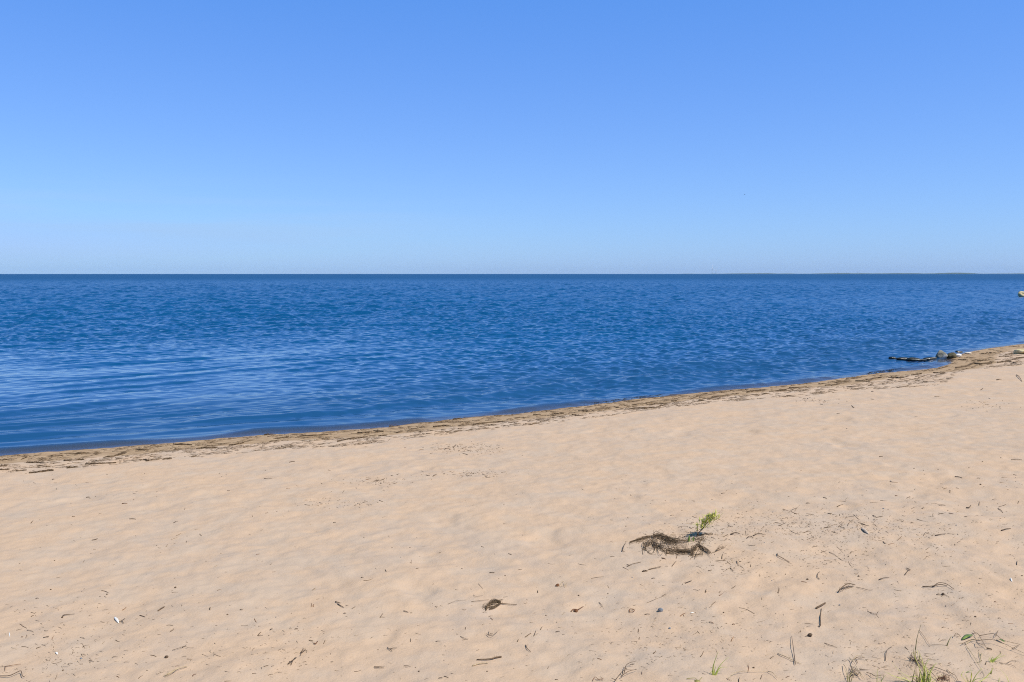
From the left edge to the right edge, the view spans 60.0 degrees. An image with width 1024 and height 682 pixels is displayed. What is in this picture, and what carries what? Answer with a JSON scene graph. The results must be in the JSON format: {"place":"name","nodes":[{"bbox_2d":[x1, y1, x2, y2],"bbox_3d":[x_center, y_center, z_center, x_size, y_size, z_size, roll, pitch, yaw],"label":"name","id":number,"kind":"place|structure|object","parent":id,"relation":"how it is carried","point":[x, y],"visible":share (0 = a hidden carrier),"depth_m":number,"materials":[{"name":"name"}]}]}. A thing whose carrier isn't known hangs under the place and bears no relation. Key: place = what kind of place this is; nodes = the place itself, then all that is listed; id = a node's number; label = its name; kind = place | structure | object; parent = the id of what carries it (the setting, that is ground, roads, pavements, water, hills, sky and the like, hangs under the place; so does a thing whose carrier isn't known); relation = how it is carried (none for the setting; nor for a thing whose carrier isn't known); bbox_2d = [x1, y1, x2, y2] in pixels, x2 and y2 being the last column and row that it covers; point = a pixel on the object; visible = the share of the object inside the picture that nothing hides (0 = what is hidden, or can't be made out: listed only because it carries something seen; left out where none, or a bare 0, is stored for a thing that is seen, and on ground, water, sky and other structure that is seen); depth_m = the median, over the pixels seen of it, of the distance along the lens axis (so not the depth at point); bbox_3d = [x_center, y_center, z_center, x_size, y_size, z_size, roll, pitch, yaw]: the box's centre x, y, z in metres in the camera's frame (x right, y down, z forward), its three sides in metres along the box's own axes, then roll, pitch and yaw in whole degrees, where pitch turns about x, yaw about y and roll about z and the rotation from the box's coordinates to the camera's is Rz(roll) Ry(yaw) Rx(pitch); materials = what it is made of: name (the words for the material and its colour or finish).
{"place":"outdoors","nodes":[
{"label":"outdoors","id":0,"kind":"place"},
{"bbox_2d":[0,341,1023,681],"bbox_3d":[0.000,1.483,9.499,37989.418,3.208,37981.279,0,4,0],"label":"beach","id":1,"kind":"structure","parent":0,"point":[574,501],"depth_m":5.98,"materials":[{"name":"beige sand"}]},
{"bbox_2d":[29,469,53,472],"bbox_3d":[-4.949,1.368,9.328,0.246,0.024,0.103,-3,5,-36],"label":"seaweed strip","id":2,"kind":"object","parent":1,"relation":"on","point":[42,471],"visible":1,"depth_m":9.34,"materials":[{"name":"brown plant"}]},
{"bbox_2d":[85,462,115,464],"bbox_3d":[-4.548,1.348,9.808,0.316,0.033,0.055,-2,5,-24],"label":"seaweed strip","id":3,"kind":"object","parent":1,"relation":"on","point":[100,463],"visible":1,"depth_m":9.81,"materials":[{"name":"brown plant"}]},
{"bbox_2d":[105,452,124,456],"bbox_3d":[-4.655,1.338,10.454,0.147,0.040,0.448,1,4,13],"label":"seaweed strip","id":4,"kind":"object","parent":1,"relation":"on","point":[116,454],"visible":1,"depth_m":10.42,"materials":[{"name":"brown plant"}]},
{"bbox_2d":[164,666,186,676],"bbox_3d":[-1.482,1.453,3.910,0.019,0.012,0.117,3,5,35],"label":"straw bundle","id":5,"kind":"object","parent":1,"relation":"on","point":[170,672],"visible":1,"depth_m":3.89,"materials":[{"name":"beige plant"}]},
{"bbox_2d":[300,434,327,435],"bbox_3d":[-2.653,1.261,11.875,0.372,0.018,0.098,-1,4,-13],"label":"seaweed strip","id":6,"kind":"object","parent":1,"relation":"on","point":[314,435],"visible":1,"depth_m":11.85,"materials":[{"name":"brown plant"}]},
{"bbox_2d":[337,437,364,441],"bbox_3d":[-2.078,1.257,11.372,0.114,0.028,0.551,3,5,35],"label":"seaweed strip","id":7,"kind":"object","parent":1,"relation":"on","point":[350,438],"visible":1,"depth_m":11.40,"materials":[{"name":"brown plant"}]},
{"bbox_2d":[477,656,501,659],"bbox_3d":[-0.101,1.434,4.003,0.119,0.010,0.022,-2,5,-19],"label":"stick","id":8,"kind":"object","parent":1,"relation":"on","point":[490,658],"visible":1,"depth_m":4.00,"materials":[{"name":"brown wood"}]},
{"bbox_2d":[483,598,516,609],"bbox_3d":[-0.089,1.415,4.794,0.204,0.031,0.116,-3,5,-35],"label":"seaweed knot","id":9,"kind":"object","parent":1,"relation":"on","point":[487,606],"visible":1,"depth_m":4.79,"materials":[{"name":"brown plant"}]},
{"bbox_2d":[1,397,1021,681],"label":"plant litter","id":10,"kind":"object","parent":1,"relation":"on","point":[663,585],"visible":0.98,"depth_m":5.29,"materials":[{"name":"brown plant"}]},
{"bbox_2d":[0,346,1023,470],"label":"seaweed shreds","id":11,"kind":"object","parent":1,"relation":"on","point":[472,424],"visible":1,"depth_m":12.96,"materials":[{"name":"brown plant"}]},
{"bbox_2d":[612,661,635,680],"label":"branching twig","id":12,"kind":"object","parent":1,"relation":"on","point":[624,670],"visible":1,"depth_m":3.80,"materials":[{"name":"brown wood"}]},
{"bbox_2d":[629,530,709,558],"bbox_3d":[1.045,1.344,5.881,0.547,0.062,0.655,1,4,14],"label":"seaweed heap","id":13,"kind":"object","parent":1,"relation":"on","point":[679,550],"visible":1,"depth_m":5.87,"materials":[{"name":"brown plant"}]},
{"bbox_2d":[687,509,723,541],"bbox_3d":[1.298,1.255,6.052,0.283,0.189,0.140,-3,5,-36],"label":"seaside plant","id":14,"kind":"object","parent":1,"relation":"on","point":[711,516],"visible":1,"depth_m":6.08,"materials":[{"name":"green plant"}]},
{"bbox_2d":[711,653,725,675],"bbox_3d":[0.879,1.369,3.763,0.085,0.098,0.026,-1,4,-15],"label":"grass tuft","id":15,"kind":"object","parent":1,"relation":"on","point":[713,672],"visible":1,"depth_m":3.76,"materials":[{"name":"green plant"}]},
{"bbox_2d":[815,602,825,626],"bbox_3d":[1.562,1.388,4.516,0.047,0.031,0.410,2,5,23],"label":"dry stalk","id":16,"kind":"object","parent":1,"relation":"on","point":[820,611],"visible":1,"depth_m":4.61,"materials":[{"name":"brown plant"}]},
{"bbox_2d":[838,583,866,591],"bbox_3d":[1.884,1.361,4.907,0.196,0.032,0.106,0,4,0],"label":"arched twig","id":17,"kind":"object","parent":1,"relation":"on","point":[847,587],"visible":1,"depth_m":4.92,"materials":[{"name":"brown wood"}]},
{"bbox_2d":[843,655,879,681],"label":"dry grass clump","id":18,"kind":"object","parent":1,"relation":"on","point":[848,676],"visible":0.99,"depth_m":3.78,"materials":[{"name":"plant"}]},
{"bbox_2d":[855,376,881,381],"bbox_3d":[7.227,0.771,17.991,0.325,0.040,1.086,3,5,36],"label":"seaweed strip","id":19,"kind":"object","parent":1,"relation":"on","point":[868,380],"visible":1,"depth_m":17.67,"materials":[{"name":"brown plant"}]},
{"bbox_2d":[876,626,941,681],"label":"grass tuft","id":20,"kind":"object","parent":1,"relation":"on","point":[923,677],"visible":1,"depth_m":3.63,"materials":[{"name":"plant"}]},
{"bbox_2d":[922,582,953,588],"bbox_3d":[2.356,1.352,4.904,0.158,0.014,0.086,2,5,25],"label":"forked twig","id":21,"kind":"object","parent":1,"relation":"on","point":[936,585],"visible":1,"depth_m":4.90,"materials":[{"name":"brown wood"}]},
{"bbox_2d":[935,350,947,358],"bbox_3d":[11.233,0.390,23.214,0.282,0.299,0.229,0,4,0],"label":"boulder","id":22,"kind":"object","parent":1,"relation":"on","point":[941,354],"visible":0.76,"depth_m":23.13,"materials":[{"name":"stone"}]},
{"bbox_2d":[931,667,957,681],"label":"root clump","id":23,"kind":"object","parent":1,"relation":"on","point":[943,677],"visible":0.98,"depth_m":3.67,"materials":[{"name":"brown plant"}]},
{"bbox_2d":[947,352,956,357],"bbox_3d":[11.531,0.386,23.279,0.283,0.176,0.260,0,4,0],"label":"stone","id":24,"kind":"object","parent":1,"relation":"on","point":[952,355],"visible":0.96,"depth_m":23.18,"materials":[{"name":"grey stone"}]},
{"bbox_2d":[955,362,991,368],"bbox_3d":[10.862,0.567,20.830,0.527,0.056,1.876,4,6,42],"label":"seaweed strip","id":25,"kind":"object","parent":1,"relation":"on","point":[973,363],"visible":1,"depth_m":21.07,"materials":[{"name":"brown plant"}]},
{"bbox_2d":[961,668,992,681],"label":"grass tuft","id":26,"kind":"object","parent":1,"relation":"on","point":[975,676],"visible":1,"depth_m":3.63,"materials":[{"name":"green plant"}]},
{"bbox_2d":[954,631,1022,652],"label":"trailing plant","id":27,"kind":"object","parent":1,"relation":"on","point":[966,636],"visible":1,"depth_m":4.07,"materials":[{"name":"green plant"}]},
{"bbox_2d":[988,655,1004,662],"bbox_3d":[2.098,1.376,3.842,0.069,0.037,0.017,-1,4,-8],"label":"grass tuft","id":28,"kind":"object","parent":1,"relation":"on","point":[993,660],"visible":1,"depth_m":3.84,"materials":[{"name":"green plant"}]},
{"bbox_2d":[1013,349,1023,353],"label":"stone","id":29,"kind":"object","parent":1,"relation":"on","point":[1018,351],"visible":0.82,"depth_m":23.13,"materials":[{"name":"beige stone"}]},
{"bbox_2d":[0,274,1023,448],"bbox_3d":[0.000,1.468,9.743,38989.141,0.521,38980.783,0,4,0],"label":"sea","id":30,"kind":"structure","parent":0,"point":[89,358],"depth_m":29.50,"materials":[{"name":"liquid"}]},
{"bbox_2d":[594,394,661,403],"bbox_3d":[2.061,1.006,15.551,1.909,0.027,0.220,-4,6,-39],"label":"floating seaweed","id":31,"kind":"object","parent":30,"relation":"on","point":[631,398],"visible":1,"depth_m":15.66,"materials":[{"name":"brown plant"}]},
{"bbox_2d":[867,366,906,373],"bbox_3d":[8.650,0.654,20.204,2.493,0.028,0.278,-4,6,-41],"label":"floating seaweed","id":32,"kind":"object","parent":30,"relation":"on","point":[888,370],"visible":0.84,"depth_m":20.12,"materials":[{"name":"plant"}]},
{"bbox_2d":[896,357,907,359],"bbox_3d":[10.094,0.457,22.840,0.410,0.085,0.165,0,4,0],"label":"stone","id":33,"kind":"object","parent":30,"relation":"on","point":[901,358],"visible":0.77,"depth_m":22.79,"materials":[{"name":"grey stone"}]},
{"bbox_2d":[906,357,920,361],"bbox_3d":[10.219,0.470,22.552,0.386,0.115,0.172,0,4,0],"label":"stone","id":34,"kind":"object","parent":30,"relation":"on","point":[912,359],"visible":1,"depth_m":22.50,"materials":[{"name":"grey stone"}]},
{"bbox_2d":[923,357,936,360],"bbox_3d":[10.754,0.459,22.849,0.369,0.095,0.173,0,4,0],"label":"stone","id":35,"kind":"object","parent":30,"relation":"on","point":[929,358],"visible":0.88,"depth_m":22.78,"materials":[{"name":"grey stone"}]},
{"bbox_2d":[1018,291,1023,296],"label":"stone","id":36,"kind":"object","parent":30,"relation":"in","point":[1020,293],"visible":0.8,"depth_m":85.15,"materials":[{"name":"beige stone"}]},
{"bbox_2d":[0,0,1023,273],"label":"sky","id":37,"kind":"structure","parent":0,"point":[137,136],"materials":[{"name":"blue"}]},
{"bbox_2d":[732,273,1023,273],"bbox_3d":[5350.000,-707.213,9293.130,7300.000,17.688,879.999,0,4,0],"label":"coast","id":38,"kind":"structure","parent":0,"point":[874,273],"depth_m":8975.00}
]}

